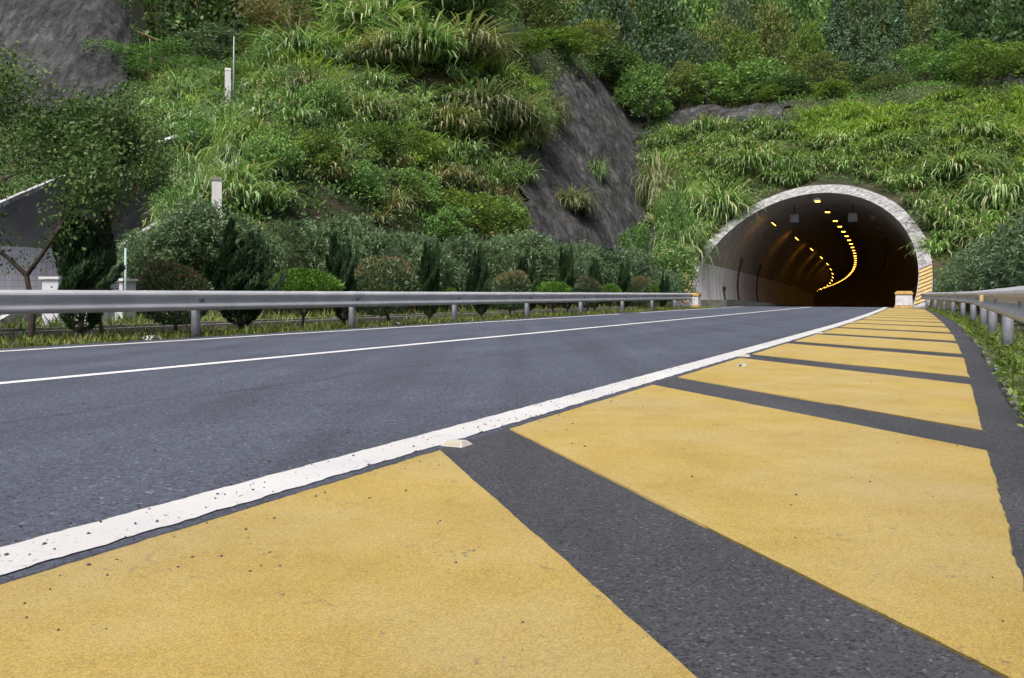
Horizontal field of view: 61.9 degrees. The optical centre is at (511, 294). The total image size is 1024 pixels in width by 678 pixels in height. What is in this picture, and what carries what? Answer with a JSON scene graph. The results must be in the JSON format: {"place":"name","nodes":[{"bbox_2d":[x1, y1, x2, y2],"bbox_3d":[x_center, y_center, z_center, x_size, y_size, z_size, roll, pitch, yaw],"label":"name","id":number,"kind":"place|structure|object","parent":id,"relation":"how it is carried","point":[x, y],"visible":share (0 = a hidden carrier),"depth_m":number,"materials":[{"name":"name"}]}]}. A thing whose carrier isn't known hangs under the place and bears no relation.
{"place":"outdoors","nodes":[
{"label":"outdoors","id":0,"kind":"place"},
{"bbox_2d":[0,306,888,582],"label":"road","id":1,"kind":"structure","parent":0,"point":[113,464],"depth_m":5.67,"materials":[{"name":"grey asphalt"}]},
{"bbox_2d":[0,307,806,383],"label":"lane line","id":2,"kind":"object","parent":1,"relation":"on","point":[38,379],"visible":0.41,"depth_m":8.84,"materials":[{"name":"white paint"}]},
{"bbox_2d":[0,307,887,574],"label":"edge line","id":3,"kind":"object","parent":1,"relation":"on","point":[79,538],"visible":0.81,"depth_m":2.97,"materials":[{"name":"white paint"}]},
{"bbox_2d":[0,308,1023,677],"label":"shoulder","id":4,"kind":"object","parent":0,"point":[696,600],"visible":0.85,"depth_m":2.15},
{"bbox_2d":[0,450,696,677],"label":"yellow hatch bar","id":5,"kind":"object","parent":4,"relation":"on","point":[359,583],"visible":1,"depth_m":1.81,"materials":[{"name":"paint"}]},
{"bbox_2d":[510,385,1023,677],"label":"yellow hatch bar","id":6,"kind":"object","parent":4,"relation":"on","point":[894,540],"visible":1,"depth_m":2.75,"materials":[{"name":"paint"}]},
{"bbox_2d":[678,358,982,430],"bbox_3d":[2.325,0.657,6.434,1.708,0.009,4.363,0,0,-20],"label":"yellow hatch bar","id":7,"kind":"object","parent":4,"relation":"on","point":[949,403],"visible":0.98,"depth_m":5.91,"materials":[{"name":"paint"}]},
{"bbox_2d":[753,343,969,377],"bbox_3d":[3.649,0.657,9.017,1.714,0.009,4.386,0,0,-19],"label":"yellow hatch bar","id":8,"kind":"object","parent":4,"relation":"on","point":[942,365],"visible":0.99,"depth_m":8.67,"materials":[{"name":"paint"}]},
{"bbox_2d":[796,334,961,353],"bbox_3d":[4.957,0.657,11.643,1.691,0.009,4.259,0,0,-21],"label":"yellow hatch bar","id":9,"kind":"object","parent":4,"relation":"on","point":[931,346],"visible":1,"depth_m":11.30,"materials":[{"name":"paint"}]},
{"bbox_2d":[0,0,1023,411],"bbox_3d":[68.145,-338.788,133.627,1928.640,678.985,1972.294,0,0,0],"label":"hillside","id":10,"kind":"structure","parent":0,"point":[322,194],"depth_m":46.32,"materials":[{"name":"green plant"}]},
{"bbox_2d":[0,35,73,264],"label":"young tree","id":11,"kind":"object","parent":10,"relation":"on","point":[9,77],"visible":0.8,"depth_m":12.78,"materials":[{"name":"green plant"}]},
{"bbox_2d":[0,77,143,339],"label":"young tree","id":12,"kind":"object","parent":10,"relation":"on","point":[77,148],"visible":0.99,"depth_m":12.68,"materials":[{"name":"green plant"}]},
{"bbox_2d":[51,202,125,339],"bbox_3d":[-6.487,-0.275,13.084,0.899,2.434,1.538,0,0,-36],"label":"juniper","id":13,"kind":"object","parent":10,"relation":"on","point":[91,271],"visible":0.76,"depth_m":13.01,"materials":[{"name":"green plant"}]},
{"bbox_2d":[43,82,189,336],"bbox_3d":[-6.261,-1.291,13.686,2.299,4.288,1.926,0,0,0],"label":"young tree","id":14,"kind":"object","parent":10,"relation":"on","point":[153,158],"visible":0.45,"depth_m":13.43,"materials":[{"name":"green plant"}]},
{"bbox_2d":[0,125,264,322],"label":"side tunnel","id":15,"kind":"structure","parent":10,"relation":"on","point":[26,214],"depth_m":33.58,"materials":[{"name":"concrete"}]},
{"bbox_2d":[78,34,220,82],"bbox_3d":[-21.352,-13.194,50.599,7.654,3.636,6.214,0,0,-6],"label":"feathery tree","id":16,"kind":"object","parent":10,"relation":"on","point":[140,65],"visible":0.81,"depth_m":49.31,"materials":[{"name":"green plant"}]},
{"bbox_2d":[110,227,194,289],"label":"oleander shrub","id":17,"kind":"object","parent":10,"relation":"on","point":[136,252],"visible":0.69,"depth_m":21.13,"materials":[{"name":"green plant"}]},
{"bbox_2d":[136,259,214,333],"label":"photinia shrub","id":18,"kind":"object","parent":10,"relation":"on","point":[189,277],"visible":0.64,"depth_m":14.30,"materials":[{"name":"green plant"}]},
{"bbox_2d":[129,0,258,66],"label":"broadleaf tree","id":19,"kind":"object","parent":10,"relation":"on","point":[179,15],"visible":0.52,"depth_m":60.58,"materials":[{"name":"green plant"}]},
{"bbox_2d":[172,111,221,158],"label":"bush","id":20,"kind":"object","parent":10,"relation":"on","point":[199,132],"visible":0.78,"depth_m":32.68,"materials":[{"name":"green plant"}]},
{"bbox_2d":[141,193,258,288],"bbox_3d":[-8.120,-1.254,22.544,3.115,2.794,2.981,0,0,19],"label":"oleander shrub","id":21,"kind":"object","parent":10,"relation":"on","point":[196,223],"visible":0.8,"depth_m":21.98,"materials":[{"name":"green plant"}]},
{"bbox_2d":[166,17,261,70],"bbox_3d":[-18.908,-15.513,55.858,7.326,4.505,7.002,0,0,-26],"label":"broadleaf tree","id":22,"kind":"object","parent":10,"relation":"on","point":[222,29],"visible":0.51,"depth_m":54.73,"materials":[{"name":"green plant"}]},
{"bbox_2d":[204,216,287,330],"bbox_3d":[-4.975,-0.271,15.965,1.567,2.391,1.085,0,0,-7],"label":"juniper","id":23,"kind":"object","parent":10,"relation":"on","point":[239,269],"visible":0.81,"depth_m":15.80,"materials":[{"name":"green plant"}]},
{"bbox_2d":[239,123,306,176],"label":"bush","id":24,"kind":"object","parent":10,"relation":"on","point":[279,139],"visible":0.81,"depth_m":28.57,"materials":[{"name":"green plant"}]},
{"bbox_2d":[227,0,323,36],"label":"bamboo clump","id":25,"kind":"object","parent":10,"relation":"on","point":[270,11],"visible":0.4,"depth_m":56.63,"materials":[{"name":"green plant"}]},
{"bbox_2d":[262,217,311,290],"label":"willowy shrub","id":26,"kind":"object","parent":10,"relation":"on","point":[282,233],"visible":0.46,"depth_m":24.38,"materials":[{"name":"green plant"}]},
{"bbox_2d":[232,12,356,69],"bbox_3d":[-11.489,-12.781,45.850,7.652,3.184,8.173,0,0,-30],"label":"grass tussock","id":27,"kind":"object","parent":10,"relation":"on","point":[295,42],"depth_m":44.38,"materials":[{"name":"green plant"}]},
{"bbox_2d":[268,267,345,328],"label":"clipped shrub","id":28,"kind":"object","parent":10,"relation":"on","point":[311,275],"visible":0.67,"depth_m":17.13,"materials":[{"name":"green plant"}]},
{"bbox_2d":[0,1,619,288],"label":"creeper","id":29,"kind":"object","parent":10,"relation":"on","point":[279,189],"visible":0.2,"depth_m":37.06,"materials":[{"name":"green plant"}]},
{"bbox_2d":[291,127,344,170],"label":"bush","id":30,"kind":"object","parent":10,"relation":"on","point":[323,138],"visible":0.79,"depth_m":30.66,"materials":[{"name":"green plant"}]},
{"bbox_2d":[0,306,640,338],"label":"drain kerb","id":31,"kind":"structure","parent":10,"relation":"on","point":[9,333],"depth_m":18.45,"materials":[{"name":"concrete"}]},
{"bbox_2d":[0,243,656,331],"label":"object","id":32,"kind":"structure","parent":10,"relation":"on","point":[127,320],"depth_m":20.09,"materials":[{"name":"green plant"}]},
{"bbox_2d":[111,2,562,233],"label":"hillside grass","id":33,"kind":"structure","parent":10,"relation":"on","point":[242,192],"depth_m":39.70,"materials":[{"name":"green plant"}]},
{"bbox_2d":[283,206,390,312],"bbox_3d":[-5.302,-0.727,25.815,3.600,3.931,3.445,0,0,-41],"label":"oleander shrub","id":34,"kind":"object","parent":10,"relation":"on","point":[318,237],"visible":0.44,"depth_m":25.36,"materials":[{"name":"green plant"}]},
{"bbox_2d":[325,231,359,323],"bbox_3d":[-3.699,-0.250,18.754,0.971,2.362,0.774,0,0,44],"label":"juniper","id":35,"kind":"object","parent":10,"relation":"on","point":[342,264],"visible":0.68,"depth_m":18.65,"materials":[{"name":"green plant"}]},
{"bbox_2d":[0,290,691,337],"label":"guardrail","id":36,"kind":"object","parent":10,"relation":"on","point":[194,302],"visible":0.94,"depth_m":14.59,"materials":[{"name":"metal"}]},
{"bbox_2d":[0,305,717,347],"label":"verge grass","id":37,"kind":"structure","parent":10,"relation":"on","point":[135,336],"depth_m":15.73,"materials":[{"name":"green plant"}]},
{"bbox_2d":[0,0,724,291],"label":"undergrowth","id":38,"kind":"object","parent":10,"relation":"on","point":[337,130],"visible":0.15,"depth_m":41.40,"materials":[{"name":"green plant"}]},
{"bbox_2d":[336,157,389,202],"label":"bush","id":39,"kind":"object","parent":10,"relation":"on","point":[367,183],"visible":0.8,"depth_m":31.67,"materials":[{"name":"green plant"}]},
{"bbox_2d":[291,0,437,39],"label":"grass tussock","id":40,"kind":"object","parent":10,"relation":"on","point":[354,17],"depth_m":46.86,"materials":[{"name":"green plant"}]},
{"bbox_2d":[339,220,409,315],"bbox_3d":[-4.227,-0.531,25.428,2.138,3.464,2.287,0,0,29],"label":"oleander shrub","id":41,"kind":"object","parent":10,"relation":"on","point":[386,248],"visible":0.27,"depth_m":25.06,"materials":[{"name":"green plant"}]},
{"bbox_2d":[342,119,410,156],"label":"bush","id":42,"kind":"object","parent":10,"relation":"on","point":[364,129],"visible":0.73,"depth_m":35.45,"materials":[{"name":"green plant"}]},
{"bbox_2d":[339,22,430,65],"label":"grass tussock","id":43,"kind":"object","parent":10,"relation":"on","point":[383,50],"depth_m":43.78,"materials":[{"name":"green plant"}]},
{"bbox_2d":[354,255,421,321],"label":"photinia shrub","id":44,"kind":"object","parent":10,"relation":"on","point":[404,273],"visible":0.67,"depth_m":19.80,"materials":[{"name":"green plant"}]},
{"bbox_2d":[287,147,537,225],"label":"grass","id":45,"kind":"structure","parent":10,"relation":"on","point":[332,175],"depth_m":34.27,"materials":[{"name":"green plant"}]},
{"bbox_2d":[385,164,442,207],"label":"bush","id":46,"kind":"object","parent":10,"relation":"on","point":[405,177],"visible":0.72,"depth_m":34.57,"materials":[{"name":"green plant"}]},
{"bbox_2d":[351,7,493,67],"bbox_3d":[-4.813,-12.900,45.455,8.005,3.331,8.551,0,0,17],"label":"grass tussock","id":47,"kind":"object","parent":10,"relation":"on","point":[441,44],"depth_m":43.89,"materials":[{"name":"green plant"}]},
{"bbox_2d":[420,238,440,321],"bbox_3d":[-2.085,-0.255,21.827,0.548,2.368,0.955,0,0,-2],"label":"juniper","id":48,"kind":"object","parent":10,"relation":"on","point":[430,273],"visible":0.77,"depth_m":21.65,"materials":[{"name":"green plant"}]},
{"bbox_2d":[396,231,465,312],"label":"oleander shrub","id":49,"kind":"object","parent":10,"relation":"on","point":[446,262],"visible":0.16,"depth_m":28.22,"materials":[{"name":"green plant"}]},
{"bbox_2d":[420,202,474,242],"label":"bush","id":50,"kind":"object","parent":10,"relation":"on","point":[450,213],"visible":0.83,"depth_m":34.66,"materials":[{"name":"green plant"}]},
{"bbox_2d":[400,87,503,138],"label":"grass tussock","id":51,"kind":"object","parent":10,"relation":"on","point":[460,120],"depth_m":41.87,"materials":[{"name":"green plant"}]},
{"bbox_2d":[416,232,489,311],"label":"oleander shrub","id":52,"kind":"object","parent":10,"relation":"on","point":[465,255],"visible":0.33,"depth_m":29.54,"materials":[{"name":"green plant"}]},
{"bbox_2d":[430,185,510,234],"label":"bush","id":53,"kind":"object","parent":10,"relation":"on","point":[468,200],"visible":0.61,"depth_m":36.30,"materials":[{"name":"green plant"}]},
{"bbox_2d":[409,5,532,70],"bbox_3d":[-2.616,-13.697,47.283,8.452,2.853,8.050,0,0,-24],"label":"grass tussock","id":54,"kind":"object","parent":10,"relation":"on","point":[495,48],"depth_m":45.64,"materials":[{"name":"green plant"}]},
{"bbox_2d":[466,243,499,316],"bbox_3d":[-0.809,-0.275,24.239,0.992,2.416,0.655,0,0,-38],"label":"juniper","id":55,"kind":"object","parent":10,"relation":"on","point":[482,282],"visible":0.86,"depth_m":24.11,"materials":[{"name":"green plant"}]},
{"bbox_2d":[451,228,516,307],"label":"oleander shrub","id":56,"kind":"object","parent":10,"relation":"on","point":[494,258],"visible":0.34,"depth_m":31.64,"materials":[{"name":"green plant"}]},
{"bbox_2d":[428,68,550,128],"bbox_3d":[-1.648,-9.864,45.263,8.092,2.732,7.708,0,0,-33],"label":"grass tussock","id":57,"kind":"object","parent":10,"relation":"on","point":[493,100],"depth_m":43.48,"materials":[{"name":"green plant"}]},
{"bbox_2d":[0,0,1023,255],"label":"rock face","id":58,"kind":"object","parent":10,"relation":"on","point":[602,126],"visible":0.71,"depth_m":52.69},
{"bbox_2d":[581,37,639,90],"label":"broadleaf tree","id":59,"kind":"object","parent":58,"relation":"on","point":[605,64],"visible":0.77,"depth_m":72.88,"materials":[{"name":"green plant"}]},
{"bbox_2d":[668,61,743,105],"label":"bush","id":60,"kind":"object","parent":58,"relation":"on","point":[717,88],"visible":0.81,"depth_m":73.15,"materials":[{"name":"green plant"}]},
{"bbox_2d":[466,82,561,138],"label":"grass tussock","id":61,"kind":"object","parent":10,"relation":"on","point":[513,116],"depth_m":44.74,"materials":[{"name":"green plant"}]},
{"bbox_2d":[493,0,569,36],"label":"broadleaf tree","id":62,"kind":"object","parent":10,"relation":"on","point":[533,18],"visible":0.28,"depth_m":69.05,"materials":[{"name":"green plant"}]},
{"bbox_2d":[491,224,574,309],"bbox_3d":[0.457,-0.857,34.842,4.035,4.223,3.774,0,0,-36],"label":"oleander shrub","id":63,"kind":"object","parent":10,"relation":"on","point":[536,244],"visible":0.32,"depth_m":34.09,"materials":[{"name":"green plant"}]},
{"bbox_2d":[529,24,602,57],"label":"broadleaf tree","id":64,"kind":"object","parent":10,"relation":"on","point":[561,43],"visible":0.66,"depth_m":65.04,"materials":[{"name":"green plant"}]},
{"bbox_2d":[143,9,1023,248],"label":"lime grass patches","id":65,"kind":"object","parent":10,"relation":"on","point":[509,148],"visible":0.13,"depth_m":48.42,"materials":[{"name":"green plant"}]},
{"bbox_2d":[567,0,647,86],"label":"broadleaf tree","id":66,"kind":"object","parent":10,"relation":"on","point":[621,8],"visible":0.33,"depth_m":91.25,"materials":[{"name":"green plant"}]},
{"bbox_2d":[577,241,639,306],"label":"oleander shrub","id":67,"kind":"object","parent":10,"relation":"on","point":[612,258],"visible":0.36,"depth_m":41.26,"materials":[{"name":"green plant"}]},
{"bbox_2d":[609,62,682,127],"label":"broadleaf tree","id":68,"kind":"object","parent":10,"relation":"on","point":[648,74],"visible":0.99,"depth_m":71.31,"materials":[{"name":"green plant"}]},
{"bbox_2d":[628,137,690,212],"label":"grass tussock","id":69,"kind":"object","parent":10,"relation":"on","point":[648,189],"depth_m":58.27,"materials":[{"name":"green plant"}]},
{"bbox_2d":[623,0,696,105],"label":"broadleaf tree","id":70,"kind":"object","parent":10,"relation":"on","point":[665,21],"visible":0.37,"depth_m":94.69,"materials":[{"name":"green plant"}]},
{"bbox_2d":[646,239,699,303],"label":"flowering shrub","id":71,"kind":"object","parent":10,"relation":"on","point":[674,252],"visible":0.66,"depth_m":44.48,"materials":[{"name":"green plant"}]},
{"bbox_2d":[654,187,696,245],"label":"bush","id":72,"kind":"object","parent":10,"relation":"on","point":[676,204],"visible":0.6,"depth_m":51.75,"materials":[{"name":"green plant"}]},
{"bbox_2d":[638,28,724,109],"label":"broadleaf tree","id":73,"kind":"object","parent":10,"relation":"on","point":[669,60],"visible":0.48,"depth_m":76.97,"materials":[{"name":"green plant"}]},
{"bbox_2d":[648,206,720,283],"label":"grass tussock","id":74,"kind":"object","parent":10,"relation":"on","point":[685,237],"depth_m":50.15,"materials":[{"name":"green plant"}]},
{"bbox_2d":[669,0,726,107],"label":"broadleaf tree","id":75,"kind":"object","parent":10,"relation":"on","point":[701,12],"visible":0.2,"depth_m":102.56,"materials":[{"name":"green plant"}]},
{"bbox_2d":[679,175,765,229],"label":"grass tussock","id":76,"kind":"object","parent":10,"relation":"on","point":[726,204],"depth_m":53.93,"materials":[{"name":"green plant"}]},
{"bbox_2d":[712,26,765,106],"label":"broadleaf tree","id":77,"kind":"object","parent":10,"relation":"on","point":[745,55],"visible":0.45,"depth_m":77.32,"materials":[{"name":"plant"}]},
{"bbox_2d":[500,53,1023,291],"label":"slope creeper","id":78,"kind":"object","parent":10,"relation":"on","point":[923,82],"visible":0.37,"depth_m":60.70,"materials":[{"name":"green plant"}]},
{"bbox_2d":[729,55,798,105],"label":"bush","id":79,"kind":"object","parent":10,"relation":"on","point":[760,68],"visible":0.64,"depth_m":73.11,"materials":[{"name":"green plant"}]},
{"bbox_2d":[524,0,1023,103],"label":"distant wood","id":80,"kind":"object","parent":10,"relation":"on","point":[823,14],"depth_m":114.04,"materials":[{"name":"green plant"}]},
{"bbox_2d":[751,0,802,103],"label":"broadleaf tree","id":81,"kind":"object","parent":10,"relation":"on","point":[776,19],"visible":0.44,"depth_m":97.10,"materials":[{"name":"green plant"}]},
{"bbox_2d":[768,0,821,73],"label":"broadleaf tree","id":82,"kind":"object","parent":10,"relation":"on","point":[797,11],"visible":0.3,"depth_m":104.68,"materials":[{"name":"green plant"}]},
{"bbox_2d":[676,184,932,307],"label":"road tunnel","id":83,"kind":"structure","parent":10,"relation":"on","point":[766,261],"depth_m":66.78,"materials":[{"name":"concrete"}]},
{"bbox_2d":[784,18,829,98],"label":"broadleaf tree","id":84,"kind":"object","parent":10,"relation":"on","point":[813,44],"visible":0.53,"depth_m":85.43,"materials":[{"name":"green plant"}]},
{"bbox_2d":[794,48,853,98],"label":"bush","id":85,"kind":"object","parent":10,"relation":"on","point":[818,59],"visible":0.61,"depth_m":74.95,"materials":[{"name":"green plant"}]},
{"bbox_2d":[633,79,1023,269],"bbox_3d":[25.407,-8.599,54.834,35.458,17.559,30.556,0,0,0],"label":"grass above tunnel","id":86,"kind":"structure","parent":10,"relation":"on","point":[791,178],"depth_m":56.10,"materials":[{"name":"green plant"}]},
{"bbox_2d":[816,0,857,91],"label":"conifer tree","id":87,"kind":"object","parent":10,"relation":"on","point":[838,32],"visible":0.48,"depth_m":87.58,"materials":[{"name":"green plant"}]},
{"bbox_2d":[838,0,893,80],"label":"broadleaf tree","id":88,"kind":"object","parent":10,"relation":"on","point":[855,19],"visible":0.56,"depth_m":107.11,"materials":[{"name":"green plant"}]},
{"bbox_2d":[879,0,918,86],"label":"conifer tree","id":89,"kind":"object","parent":10,"relation":"on","point":[901,35],"visible":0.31,"depth_m":85.63,"materials":[{"name":"green plant"}]},
{"bbox_2d":[789,76,1023,155],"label":"lime grass on crest","id":90,"kind":"structure","parent":10,"relation":"on","point":[1012,93],"depth_m":59.76,"materials":[{"name":"green plant"}]},
{"bbox_2d":[903,0,944,81],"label":"broadleaf tree","id":91,"kind":"object","parent":10,"relation":"on","point":[926,5],"visible":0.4,"depth_m":99.59,"materials":[{"name":"green plant"}]},
{"bbox_2d":[886,29,980,82],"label":"feathery tree","id":92,"kind":"object","parent":10,"relation":"on","point":[915,52],"visible":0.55,"depth_m":69.26,"materials":[{"name":"green plant"}]},
{"bbox_2d":[899,142,1007,182],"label":"grass tussock","id":93,"kind":"object","parent":10,"relation":"on","point":[945,172],"depth_m":50.79,"materials":[{"name":"green plant"}]},
{"bbox_2d":[917,47,995,85],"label":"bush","id":94,"kind":"object","parent":10,"relation":"on","point":[948,73],"visible":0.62,"depth_m":65.65,"materials":[{"name":"green plant"}]},
{"bbox_2d":[923,114,1017,140],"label":"grass tussock","id":95,"kind":"object","parent":10,"relation":"on","point":[974,130],"depth_m":54.84,"materials":[{"name":"green plant"}]},
{"bbox_2d":[920,286,1023,350],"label":"guardrail","id":96,"kind":"object","parent":10,"relation":"on","point":[1007,304],"visible":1,"depth_m":11.89,"materials":[{"name":"metal"}]},
{"bbox_2d":[921,0,1023,82],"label":"broadleaf tree","id":97,"kind":"object","parent":10,"relation":"on","point":[958,7],"visible":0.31,"depth_m":88.12,"materials":[{"name":"green plant"}]},
{"bbox_2d":[951,233,1011,315],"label":"oleander shrub","id":98,"kind":"object","parent":10,"relation":"on","point":[970,269],"visible":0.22,"depth_m":25.28,"materials":[{"name":"green plant"}]},
{"bbox_2d":[948,160,1023,219],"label":"grass tussock","id":99,"kind":"object","parent":10,"relation":"on","point":[997,188],"depth_m":46.97,"materials":[{"name":"green plant"}]},
{"bbox_2d":[949,36,1023,86],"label":"layered tree","id":100,"kind":"object","parent":10,"relation":"on","point":[978,67],"visible":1,"depth_m":61.40,"materials":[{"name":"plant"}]},
{"bbox_2d":[951,320,1023,416],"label":"gravel","id":101,"kind":"structure","parent":10,"relation":"on","point":[1004,384],"depth_m":6.90,"materials":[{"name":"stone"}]},
{"bbox_2d":[924,307,1023,426],"bbox_3d":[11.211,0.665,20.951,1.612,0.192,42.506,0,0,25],"label":"roadside weeds","id":102,"kind":"object","parent":101,"relation":"on","point":[1000,371],"visible":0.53,"depth_m":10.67,"materials":[{"name":"green plant"}]},
{"bbox_2d":[974,220,1023,290],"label":"oleander shrub","id":103,"kind":"object","parent":10,"relation":"on","point":[1001,275],"visible":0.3,"depth_m":21.97,"materials":[{"name":"green plant"}]},
{"bbox_2d":[976,0,1023,76],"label":"broadleaf tree","id":104,"kind":"object","parent":10,"relation":"on","point":[1010,26],"visible":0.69,"depth_m":79.92,"materials":[{"name":"green plant"}]},
{"bbox_2d":[981,206,1023,286],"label":"oleander shrub","id":105,"kind":"object","parent":10,"relation":"on","point":[1015,242],"visible":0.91,"depth_m":18.68,"materials":[{"name":"green plant"}]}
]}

